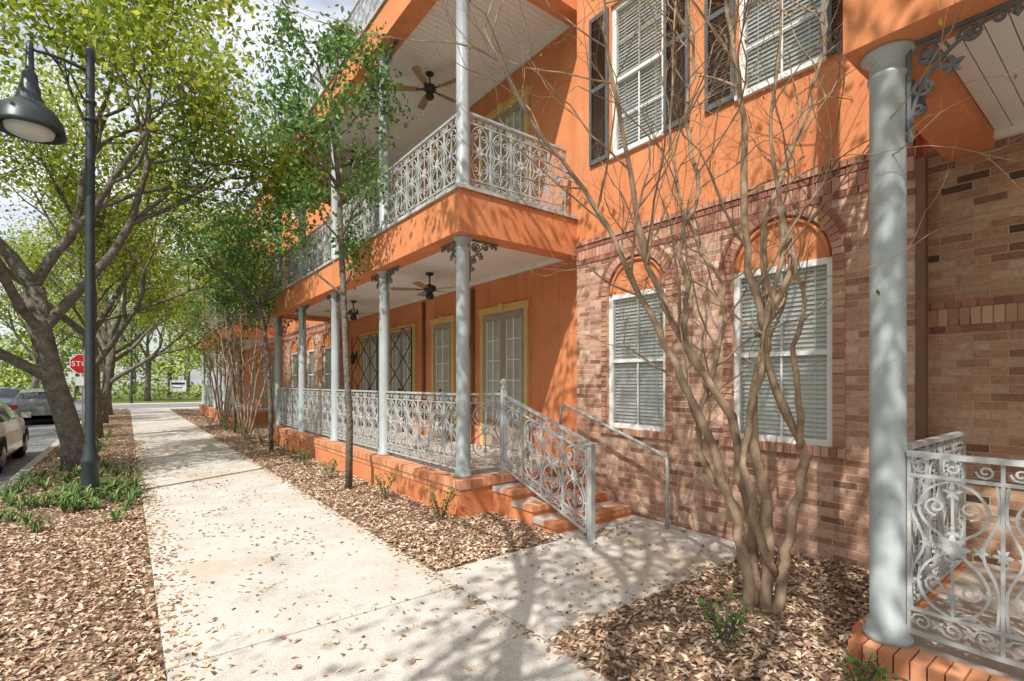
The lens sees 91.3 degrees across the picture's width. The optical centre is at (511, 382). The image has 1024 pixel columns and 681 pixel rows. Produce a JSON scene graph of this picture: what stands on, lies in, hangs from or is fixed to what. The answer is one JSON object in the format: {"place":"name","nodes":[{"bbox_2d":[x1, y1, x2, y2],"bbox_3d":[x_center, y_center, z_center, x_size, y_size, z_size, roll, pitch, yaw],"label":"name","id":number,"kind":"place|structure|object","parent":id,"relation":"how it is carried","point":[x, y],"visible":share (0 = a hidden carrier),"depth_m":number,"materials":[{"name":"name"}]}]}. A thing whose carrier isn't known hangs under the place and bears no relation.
{"place":"outdoors","nodes":[
{"label":"outdoors","id":0,"kind":"place"},
{"bbox_2d":[0,387,121,484],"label":"road","id":1,"kind":"structure","parent":0,"point":[38,433],"depth_m":14.97,"materials":[{"name":"asphalt"}]},
{"bbox_2d":[0,387,22,405],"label":"parked car","id":2,"kind":"object","parent":1,"relation":"on","point":[8,395],"visible":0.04,"depth_m":26.71,"materials":[{"name":"blue paint"}]},
{"bbox_2d":[0,399,30,472],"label":"parked car","id":3,"kind":"object","parent":1,"relation":"on","point":[14,435],"visible":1,"depth_m":10.86,"materials":[{"name":"white paint"}]},
{"bbox_2d":[8,388,75,421],"bbox_3d":[-21.297,1.000,22.738,2.160,1.560,4.520,0,0,-38],"label":"parked car","id":4,"kind":"object","parent":1,"relation":"on","point":[34,401],"visible":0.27,"depth_m":21.08,"materials":[{"name":"grey paint"}]},
{"bbox_2d":[0,236,145,388],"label":"street tree","id":5,"kind":"object","parent":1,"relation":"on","point":[35,382],"visible":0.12,"depth_m":39.16,"materials":[{"name":"green plant"}]},
{"bbox_2d":[11,385,200,403],"bbox_3d":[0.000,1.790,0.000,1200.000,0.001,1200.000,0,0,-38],"label":"ground","id":6,"kind":"structure","parent":0,"point":[139,387],"depth_m":198.87,"materials":[{"name":"green plant"}]},
{"bbox_2d":[0,403,200,497],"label":"kerb","id":7,"kind":"structure","parent":6,"relation":"on","point":[40,456],"depth_m":11.55,"materials":[{"name":"concrete"}]},
{"bbox_2d":[0,276,219,400],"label":"distant trees","id":8,"kind":"object","parent":6,"relation":"on","point":[8,374],"visible":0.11,"depth_m":52.84,"materials":[{"name":"green plant"}]},
{"bbox_2d":[0,29,295,437],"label":"street tree","id":9,"kind":"object","parent":6,"relation":"on","point":[60,189],"visible":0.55,"depth_m":14.72,"materials":[{"name":"green plant"}]},
{"bbox_2d":[0,0,362,471],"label":"street tree","id":10,"kind":"object","parent":6,"relation":"on","point":[37,316],"visible":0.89,"depth_m":9.44,"materials":[{"name":"green plant"}]},
{"bbox_2d":[226,220,243,402],"bbox_3d":[-17.479,-3.950,31.195,0.470,11.400,5.340,0,0,-38],"label":"facade bay","id":11,"kind":"object","parent":6,"relation":"on","point":[239,373],"visible":0.09,"depth_m":29.23,"materials":[{"name":"brick"}]},
{"bbox_2d":[199,403,274,424],"bbox_3d":[-13.454,1.470,24.522,2.235,0.561,10.298,0,0,-38],"label":"porch base","id":12,"kind":"object","parent":6,"relation":"on","point":[261,416],"visible":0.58,"depth_m":20.82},
{"bbox_2d":[222,342,225,409],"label":"column","id":13,"kind":"structure","parent":12,"relation":"on","point":[223,377],"depth_m":21.94,"materials":[{"name":"paint"}]},
{"bbox_2d":[199,322,282,350],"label":"balcony slab","id":14,"kind":"structure","parent":12,"relation":"attached to","point":[270,334],"depth_m":20.80,"materials":[{"name":"orange paint"}]},
{"bbox_2d":[199,231,282,284],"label":"balcony slab","id":15,"kind":"structure","parent":12,"relation":"attached to","point":[266,268],"depth_m":21.98,"materials":[{"name":"orange paint"}]},
{"bbox_2d":[236,386,281,410],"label":"railing","id":16,"kind":"object","parent":12,"relation":"on","point":[240,398],"visible":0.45,"depth_m":20.54,"materials":[{"name":"metal"}]},
{"bbox_2d":[283,82,346,423],"bbox_3d":[-7.473,-3.950,18.201,0.470,11.400,7.140,0,0,-38],"label":"facade bay","id":17,"kind":"object","parent":6,"relation":"on","point":[320,336],"visible":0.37,"depth_m":17.50,"materials":[{"name":"paint"}]},
{"bbox_2d":[292,352,296,395],"bbox_3d":[-8.467,-0.295,19.701,0.145,1.790,0.950,0,0,-38],"label":"window","id":18,"kind":"structure","parent":17,"relation":"attached to","point":[294,372],"depth_m":19.97,"materials":[{"name":"white glass"}]},
{"bbox_2d":[308,349,313,398],"bbox_3d":[-7.124,-0.295,17.958,0.145,1.790,0.950,0,0,-38],"label":"window","id":19,"kind":"structure","parent":17,"relation":"attached to","point":[311,371],"depth_m":18.19,"materials":[{"name":"white glass"}]},
{"bbox_2d":[324,346,330,399],"bbox_3d":[-5.965,-0.295,16.453,0.145,1.790,0.950,0,0,-38],"label":"window","id":20,"kind":"structure","parent":17,"relation":"attached to","point":[327,369],"depth_m":16.69,"materials":[{"name":"white glass"}]},
{"bbox_2d":[268,422,577,518],"bbox_3d":[-2.898,1.470,10.815,2.235,0.561,10.298,0,0,-38],"label":"porch base","id":21,"kind":"object","parent":6,"relation":"on","point":[474,493],"visible":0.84,"depth_m":7.50,"materials":[{"name":"brick"}]},
{"bbox_2d":[273,317,282,424],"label":"column","id":22,"kind":"structure","parent":21,"relation":"on","point":[277,364],"depth_m":14.06,"materials":[{"name":"paint"}]},
{"bbox_2d":[281,387,341,421],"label":"railing","id":23,"kind":"object","parent":22,"relation":"attached to","point":[314,402],"visible":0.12,"depth_m":14.81,"materials":[{"name":"metal"}]},
{"bbox_2d":[278,388,297,427],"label":"railing","id":24,"kind":"object","parent":21,"relation":"on","point":[287,405],"visible":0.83,"depth_m":13.22,"materials":[{"name":"metal"}]},
{"bbox_2d":[297,306,306,431],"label":"column","id":25,"kind":"structure","parent":21,"relation":"on","point":[301,357],"depth_m":12.12,"materials":[{"name":"paint"}]},
{"bbox_2d":[302,388,330,436],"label":"railing","id":26,"kind":"object","parent":21,"relation":"on","point":[312,409],"visible":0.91,"depth_m":11.22,"materials":[{"name":"metal"}]},
{"bbox_2d":[329,292,341,441],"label":"column","id":27,"kind":"structure","parent":21,"relation":"on","point":[335,353],"depth_m":10.18,"materials":[{"name":"paint"}]},
{"bbox_2d":[336,389,378,448],"bbox_3d":[-2.858,0.626,9.267,0.048,0.991,2.308,0,0,-38],"label":"railing","id":28,"kind":"object","parent":21,"relation":"on","point":[365,418],"visible":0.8,"depth_m":9.08,"materials":[{"name":"metal"}]},
{"bbox_2d":[358,331,378,426],"bbox_3d":[-3.968,-0.120,13.952,0.098,2.620,1.570,0,0,-38],"label":"door","id":29,"kind":"structure","parent":21,"relation":"attached to","point":[370,372],"depth_m":13.99,"materials":[{"name":"paint"}]},
{"bbox_2d":[351,326,411,434],"bbox_3d":[-3.492,-0.055,13.057,0.023,2.503,3.873,0,0,-38],"label":"lattice screen","id":30,"kind":"object","parent":21,"relation":"attached to","point":[376,371],"visible":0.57,"depth_m":13.11,"materials":[{"name":"black metal"}]},
{"bbox_2d":[377,270,391,455],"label":"column","id":31,"kind":"structure","parent":21,"relation":"attached to","point":[383,347],"depth_m":8.24,"materials":[{"name":"paint"}]},
{"bbox_2d":[386,266,398,303],"bbox_3d":[-1.929,-1.573,8.061,0.044,0.550,0.468,0,0,-38],"label":"column bracket","id":32,"kind":"object","parent":31,"relation":"attached to","point":[389,274],"depth_m":8.15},
{"bbox_2d":[389,170,415,223],"bbox_3d":[-2.748,-3.730,12.367,0.098,2.620,1.570,0,0,-38],"label":"door","id":33,"kind":"structure","parent":21,"relation":"attached to","point":[414,190],"depth_m":12.30,"materials":[{"name":"paint"}]},
{"bbox_2d":[389,323,416,432],"bbox_3d":[-2.748,-0.120,12.367,0.098,2.620,1.570,0,0,-38],"label":"door","id":34,"kind":"structure","parent":21,"relation":"attached to","point":[403,372],"depth_m":12.32,"materials":[{"name":"paint"}]},
{"bbox_2d":[385,391,455,468],"bbox_3d":[-1.363,0.626,7.326,0.048,0.991,2.308,0,0,-38],"label":"railing","id":35,"kind":"object","parent":21,"relation":"on","point":[437,427],"visible":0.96,"depth_m":7.25,"materials":[{"name":"metal"}]},
{"bbox_2d":[267,182,577,322],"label":"balcony slab","id":36,"kind":"structure","parent":21,"relation":"attached to","point":[411,243],"depth_m":7.50,"materials":[{"name":"orange paint"}]},
{"bbox_2d":[298,160,306,278],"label":"column","id":37,"kind":"structure","parent":36,"relation":"on","point":[300,267],"depth_m":12.12,"materials":[{"name":"metal"}]},
{"bbox_2d":[278,243,297,289],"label":"railing","id":38,"kind":"object","parent":37,"relation":"attached to","point":[289,269],"visible":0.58,"depth_m":13.16,"materials":[{"name":"metal"}]},
{"bbox_2d":[303,216,330,275],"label":"railing","id":39,"kind":"object","parent":36,"relation":"on","point":[322,246],"visible":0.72,"depth_m":11.16,"materials":[{"name":"metal"}]},
{"bbox_2d":[331,115,341,257],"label":"column","id":40,"kind":"structure","parent":36,"relation":"on","point":[334,208],"depth_m":10.18,"materials":[{"name":"paint"}]},
{"bbox_2d":[324,300,378,320],"bbox_3d":[-3.832,-1.730,11.985,1.287,0.480,1.316,0,0,38],"label":"ceiling fan","id":41,"kind":"object","parent":36,"relation":"hanging from","point":[353,312],"visible":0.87,"depth_m":11.92,"materials":[{"name":"black metal"}]},
{"bbox_2d":[336,179,378,250],"bbox_3d":[-2.858,-2.983,9.267,0.048,0.991,2.308,0,0,-38],"label":"railing","id":42,"kind":"object","parent":36,"relation":"on","point":[364,217],"visible":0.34,"depth_m":9.03,"materials":[{"name":"metal"}]},
{"bbox_2d":[377,51,391,229],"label":"column","id":43,"kind":"structure","parent":36,"relation":"on","point":[384,158],"depth_m":8.24,"materials":[{"name":"paint"}]},
{"bbox_2d":[385,114,455,225],"bbox_3d":[-1.363,-2.983,7.326,0.048,0.991,2.308,0,0,-38],"label":"railing","id":44,"kind":"object","parent":36,"relation":"on","point":[406,159],"visible":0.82,"depth_m":7.23,"materials":[{"name":"metal"}]},
{"bbox_2d":[391,272,455,299],"bbox_3d":[-1.512,-1.730,8.946,1.287,0.480,1.316,0,0,-2],"label":"ceiling fan","id":45,"kind":"object","parent":36,"relation":"hanging from","point":[429,289],"visible":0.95,"depth_m":8.90,"materials":[{"name":"black metal"}]},
{"bbox_2d":[456,0,470,185],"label":"column","id":46,"kind":"structure","parent":36,"relation":"on","point":[462,130],"depth_m":6.30,"materials":[{"name":"paint"}]},
{"bbox_2d":[469,111,566,212],"bbox_3d":[0.106,-2.983,6.936,1.748,0.991,0.048,0,0,-38],"label":"railing","id":47,"kind":"object","parent":46,"relation":"attached to","point":[520,166],"visible":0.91,"depth_m":6.86,"materials":[{"name":"metal"}]},
{"bbox_2d":[269,0,576,207],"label":"balcony slab","id":48,"kind":"structure","parent":21,"relation":"attached to","point":[402,18],"depth_m":8.45,"materials":[{"name":"orange paint"}]},
{"bbox_2d":[303,47,330,113],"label":"railing","id":49,"kind":"object","parent":48,"relation":"on","point":[317,83],"visible":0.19,"depth_m":11.22,"materials":[{"name":"metal"}]},
{"bbox_2d":[336,0,378,61],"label":"railing","id":50,"kind":"object","parent":48,"relation":"on","point":[356,8],"visible":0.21,"depth_m":9.13,"materials":[{"name":"metal"}]},
{"bbox_2d":[391,65,455,109],"bbox_3d":[-1.512,-5.310,8.947,1.287,0.480,1.316,0,0,-1],"label":"ceiling fan","id":51,"kind":"object","parent":48,"relation":"hanging from","point":[429,88],"visible":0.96,"depth_m":8.90,"materials":[{"name":"black metal"}]},
{"bbox_2d":[429,315,455,439],"bbox_3d":[-1.509,-0.120,10.759,0.098,2.620,1.070,0,0,-38],"label":"door","id":52,"kind":"structure","parent":21,"relation":"attached to","point":[442,354],"depth_m":10.76,"materials":[{"name":"paint"}]},
{"bbox_2d":[432,140,455,196],"bbox_3d":[-1.509,-3.730,10.759,0.098,2.620,1.070,0,0,-38],"label":"door","id":53,"kind":"structure","parent":21,"relation":"attached to","point":[449,165],"depth_m":10.72,"materials":[{"name":"paint"}]},
{"bbox_2d":[453,235,472,477],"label":"column","id":54,"kind":"structure","parent":21,"relation":"on","point":[462,469],"depth_m":6.30,"materials":[{"name":"paint"}]},
{"bbox_2d":[440,241,455,270],"bbox_3d":[-0.820,-1.573,6.621,0.044,0.550,0.468,0,0,-38],"label":"column bracket","id":55,"kind":"object","parent":54,"relation":"attached to","point":[444,247],"depth_m":6.58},
{"bbox_2d":[469,240,497,281],"bbox_3d":[-0.377,-1.573,6.563,0.468,0.550,0.044,0,0,-38],"label":"column bracket","id":56,"kind":"object","parent":54,"relation":"attached to","point":[474,248],"depth_m":6.50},
{"bbox_2d":[469,393,500,469],"bbox_3d":[-0.365,0.626,6.572,0.558,0.991,0.048,0,0,-38],"label":"railing","id":57,"kind":"object","parent":21,"relation":"on","point":[485,429],"visible":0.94,"depth_m":6.56,"materials":[{"name":"metal"}]},
{"bbox_2d":[477,300,531,452],"bbox_3d":[-0.179,-0.120,9.032,0.098,2.620,1.550,0,0,-38],"label":"door","id":58,"kind":"structure","parent":21,"relation":"attached to","point":[504,342],"depth_m":8.97,"materials":[{"name":"paint"}]},
{"bbox_2d":[477,85,531,200],"bbox_3d":[-0.179,-3.730,9.032,0.098,2.620,1.550,0,0,-38],"label":"door","id":59,"kind":"structure","parent":21,"relation":"attached to","point":[516,124],"depth_m":8.93,"materials":[{"name":"paint"}]},
{"bbox_2d":[526,423,584,464],"bbox_3d":[0.595,0.976,6.781,0.041,0.788,1.215,0,0,-39],"label":"wall handrail","id":60,"kind":"object","parent":21,"relation":"attached to","point":[527,435],"depth_m":7.23,"materials":[{"name":"metal"}]},
{"bbox_2d":[0,408,868,680],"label":"fallen leaves","id":61,"kind":"object","parent":6,"relation":"on","point":[772,662],"visible":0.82,"depth_m":3.92,"materials":[{"name":"brown plant"}]},
{"bbox_2d":[192,409,733,569],"bbox_3d":[-1.709,1.748,5.374,6.750,0.105,70.600,0,0,-38],"label":"soil bed base","id":62,"kind":"object","parent":6,"relation":"on","point":[197,410],"depth_m":5.83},
{"bbox_2d":[0,409,166,680],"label":"mulch bed","id":63,"kind":"object","parent":62,"relation":"on","point":[92,669],"visible":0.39,"depth_m":3.92,"materials":[{"name":"wood"}]},
{"bbox_2d":[0,40,100,499],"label":"street lamp","id":64,"kind":"object","parent":63,"relation":"on","point":[27,114],"visible":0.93,"depth_m":7.04,"materials":[{"name":"metal"}]},
{"bbox_2d":[69,354,83,424],"bbox_3d":[-16.963,0.300,19.766,0.776,2.900,0.059,0,0,-38],"label":"stop sign","id":65,"kind":"object","parent":63,"relation":"on","point":[76,364],"visible":0.59,"depth_m":19.69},
{"bbox_2d":[0,458,154,531],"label":"ground cover plants","id":66,"kind":"object","parent":63,"relation":"on","point":[69,493],"visible":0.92,"depth_m":6.83,"materials":[{"name":"plant"}]},
{"bbox_2d":[0,201,212,414],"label":"street tree","id":67,"kind":"object","parent":62,"relation":"on","point":[82,320],"visible":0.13,"depth_m":24.88,"materials":[{"name":"green plant"}]},
{"bbox_2d":[0,179,255,423],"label":"street tree","id":68,"kind":"object","parent":62,"relation":"on","point":[109,379],"visible":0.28,"depth_m":20.50,"materials":[{"name":"green plant"}]},
{"bbox_2d":[164,260,274,432],"bbox_3d":[-9.071,-1.421,16.072,2.260,6.245,3.167,0,0,-6],"label":"young tree","id":69,"kind":"object","parent":62,"relation":"on","point":[229,318],"visible":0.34,"depth_m":16.10,"materials":[{"name":"green plant"}]},
{"bbox_2d":[167,291,273,427],"bbox_3d":[-10.406,-1.106,18.673,4.352,5.641,3.725,0,0,-30],"label":"crape myrtle","id":70,"kind":"object","parent":62,"relation":"on","point":[223,418],"visible":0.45,"depth_m":18.34,"materials":[{"name":"green plant"}]},
{"bbox_2d":[141,246,314,439],"bbox_3d":[-8.358,-1.222,14.659,4.244,5.860,4.187,0,0,44],"label":"crape myrtle","id":71,"kind":"object","parent":62,"relation":"on","point":[249,428],"visible":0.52,"depth_m":14.58,"materials":[{"name":"brown plant"}]},
{"bbox_2d":[231,423,273,440],"bbox_3d":[-8.241,1.648,17.634,1.980,0.057,6.800,0,0,-38],"label":"mulch bed","id":72,"kind":"object","parent":62,"relation":"on","point":[261,426],"visible":0.2,"depth_m":17.65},
{"bbox_2d":[171,408,454,534],"bbox_3d":[-11.217,1.652,18.966,1.110,0.064,33.260,0,0,-38],"label":"mulch bed","id":73,"kind":"object","parent":62,"relation":"on","point":[347,495],"visible":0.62,"depth_m":7.95,"materials":[{"name":"wood"}]},
{"bbox_2d":[138,115,330,450],"bbox_3d":[-6.251,-2.052,12.033,4.067,7.506,4.550,0,0,-20],"label":"young tree","id":74,"kind":"object","parent":73,"relation":"on","point":[256,301],"visible":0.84,"depth_m":11.31,"materials":[{"name":"green plant"}]},
{"bbox_2d":[374,472,399,498],"bbox_3d":[-1.786,1.458,7.091,0.334,0.388,0.341,0,0,11],"label":"shrub","id":75,"kind":"object","parent":73,"relation":"on","point":[384,482],"visible":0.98,"depth_m":7.10,"materials":[{"name":"green plant"}]},
{"bbox_2d":[426,484,456,519],"bbox_3d":[-0.839,1.430,5.970,0.444,0.443,0.266,0,0,13],"label":"shrub","id":76,"kind":"object","parent":73,"relation":"on","point":[438,507],"visible":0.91,"depth_m":5.95,"materials":[{"name":"green plant"}]},
{"bbox_2d":[217,0,423,489],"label":"young tree","id":77,"kind":"object","parent":62,"relation":"on","point":[344,42],"visible":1,"depth_m":7.45,"materials":[{"name":"green plant"}]},
{"bbox_2d":[377,513,556,572],"bbox_3d":[-0.407,1.650,5.429,1.720,0.049,1.380,0,0,-38],"label":"mulch bed","id":78,"kind":"object","parent":62,"relation":"on","point":[458,539],"visible":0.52,"depth_m":5.20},
{"bbox_2d":[492,475,631,533],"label":"entrance steps","id":79,"kind":"structure","parent":62,"relation":"on","point":[522,502],"depth_m":6.09,"materials":[{"name":"brick"}]},
{"bbox_2d":[503,394,588,533],"bbox_3d":[0.339,0.874,6.003,0.049,1.446,1.662,0,0,-33],"label":"stair railing","id":80,"kind":"object","parent":79,"relation":"on","point":[552,464],"visible":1,"depth_m":5.90,"materials":[{"name":"metal"}]},
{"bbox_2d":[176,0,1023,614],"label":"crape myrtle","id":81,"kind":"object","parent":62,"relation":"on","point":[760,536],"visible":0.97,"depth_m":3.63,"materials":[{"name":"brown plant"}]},
{"bbox_2d":[547,548,868,680],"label":"mulch bed","id":82,"kind":"object","parent":62,"relation":"on","point":[609,671],"visible":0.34,"depth_m":3.27,"materials":[{"name":"wood"}]},
{"bbox_2d":[698,582,757,646],"bbox_3d":[1.310,1.465,3.124,0.290,0.374,0.358,0,0,-9],"label":"shrub","id":83,"kind":"object","parent":82,"relation":"on","point":[736,616],"visible":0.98,"depth_m":3.10,"materials":[{"name":"green plant"}]},
{"bbox_2d":[843,650,897,680],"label":"shrub","id":84,"kind":"object","parent":82,"relation":"on","point":[876,674],"visible":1,"depth_m":2.56,"materials":[{"name":"green plant"}]},
{"bbox_2d":[843,559,1023,680],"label":"porch base","id":85,"kind":"object","parent":62,"relation":"on","point":[923,659],"visible":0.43,"depth_m":2.76,"materials":[{"name":"brick"}]},
{"bbox_2d":[861,39,915,647],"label":"column","id":86,"kind":"structure","parent":85,"relation":"on","point":[885,623],"depth_m":2.75,"materials":[{"name":"metal"}]},
{"bbox_2d":[843,0,1023,160],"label":"balcony slab","id":87,"kind":"structure","parent":86,"relation":"on","point":[992,51],"depth_m":3.02,"materials":[{"name":"orange paint"}]},
{"bbox_2d":[907,430,968,603],"bbox_3d":[2.846,0.867,3.378,1.748,0.991,0.048,0,0,-38],"label":"railing","id":88,"kind":"object","parent":86,"relation":"attached to","point":[940,569],"visible":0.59,"depth_m":3.40,"materials":[{"name":"metal"}]},
{"bbox_2d":[906,0,1023,144],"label":"column bracket","id":89,"kind":"object","parent":86,"relation":"attached to","point":[968,35],"depth_m":2.63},
{"bbox_2d":[906,450,1023,668],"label":"railing","id":90,"kind":"object","parent":85,"relation":"on","point":[952,547],"visible":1,"depth_m":2.54,"materials":[{"name":"metal"}]},
{"bbox_2d":[916,157,1023,570],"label":"brick band","id":91,"kind":"object","parent":85,"relation":"attached to","point":[925,318],"visible":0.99,"depth_m":4.11,"materials":[{"name":"brick"}]},
{"bbox_2d":[248,0,914,443],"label":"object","id":92,"kind":"object","parent":6,"relation":"on","point":[424,342],"visible":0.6,"depth_m":9.79,"materials":[{"name":"paint"}]},
{"bbox_2d":[575,0,922,575],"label":"facade bay","id":93,"kind":"object","parent":6,"relation":"on","point":[833,518],"visible":0.69,"depth_m":5.49,"materials":[{"name":"brick"}]},
{"bbox_2d":[609,286,664,431],"bbox_3d":[1.674,-0.295,6.533,0.145,1.790,0.930,0,0,-38],"label":"window","id":94,"kind":"structure","parent":93,"relation":"attached to","point":[636,393],"depth_m":6.59,"materials":[{"name":"white glass"}]},
{"bbox_2d":[613,0,662,152],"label":"window","id":95,"kind":"structure","parent":93,"relation":"attached to","point":[640,65],"depth_m":6.58,"materials":[{"name":"white glass"}]},
{"bbox_2d":[739,0,825,90],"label":"window","id":96,"kind":"structure","parent":93,"relation":"attached to","point":[806,36],"depth_m":5.17,"materials":[{"name":"white glass"}]},
{"bbox_2d":[734,256,831,446],"bbox_3d":[2.772,-0.295,5.107,0.145,1.790,0.970,0,0,-38],"label":"window","id":97,"kind":"structure","parent":93,"relation":"attached to","point":[814,360],"depth_m":5.03,"materials":[{"name":"white glass"}]},
{"bbox_2d":[76,404,198,411],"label":"cross road","id":98,"kind":"structure","parent":0,"point":[78,409],"depth_m":37.81,"materials":[{"name":"asphalt"}]},
{"bbox_2d":[112,391,201,403],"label":"lawn","id":99,"kind":"structure","parent":0,"point":[156,400],"depth_m":50.11,"materials":[{"name":"green plant"}]},
{"bbox_2d":[117,325,132,402],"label":"street lamp","id":100,"kind":"object","parent":99,"relation":"on","point":[125,340],"visible":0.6,"depth_m":40.93,"materials":[{"name":"metal"}]},
{"bbox_2d":[69,263,205,400],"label":"street tree","id":101,"kind":"object","parent":99,"relation":"on","point":[147,386],"visible":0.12,"depth_m":44.81,"materials":[{"name":"green plant"}]},
{"bbox_2d":[132,284,221,384],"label":"street tree","id":102,"kind":"object","parent":99,"relation":"on","point":[180,325],"visible":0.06,"depth_m":42.97,"materials":[{"name":"green plant"}]},
{"bbox_2d":[170,380,185,401],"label":"notice sign","id":103,"kind":"object","parent":99,"relation":"on","point":[177,385],"visible":1,"depth_m":44.16,"materials":[{"name":"white metal"}]},
{"bbox_2d":[0,0,378,384],"label":"sky","id":104,"kind":"structure","parent":0,"point":[319,6],"materials":[{"name":"white"}]},
{"bbox_2d":[244,194,282,407],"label":"wall","id":105,"kind":"structure","parent":0,"point":[247,379],"depth_m":25.77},
{"bbox_2d":[262,354,266,407],"bbox_3d":[-12.220,-0.120,24.668,0.098,2.620,1.120,0,0,-38],"label":"door","id":106,"kind":"structure","parent":105,"relation":"attached to","point":[264,374],"depth_m":24.67,"materials":[{"name":"paint"}]},
{"bbox_2d":[126,402,736,680],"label":"pavement","id":107,"kind":"structure","parent":0,"point":[482,650],"depth_m":4.09,"materials":[{"name":"concrete"}]},
{"bbox_2d":[559,404,668,528],"bbox_3d":[1.222,0.975,6.425,0.059,1.350,1.893,0,0,-35],"label":"wall handrail","id":108,"kind":"object","parent":107,"relation":"on","point":[663,456],"depth_m":5.89,"materials":[{"name":"metal"}]},
{"bbox_2d":[347,27,576,461],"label":"porch wall","id":109,"kind":"structure","parent":0,"point":[552,375],"depth_m":8.25,"materials":[{"name":"paint"}]},
{"bbox_2d":[923,132,1023,569],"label":"porch wall","id":110,"kind":"structure","parent":0,"point":[976,384],"depth_m":4.01,"materials":[{"name":"brick"}]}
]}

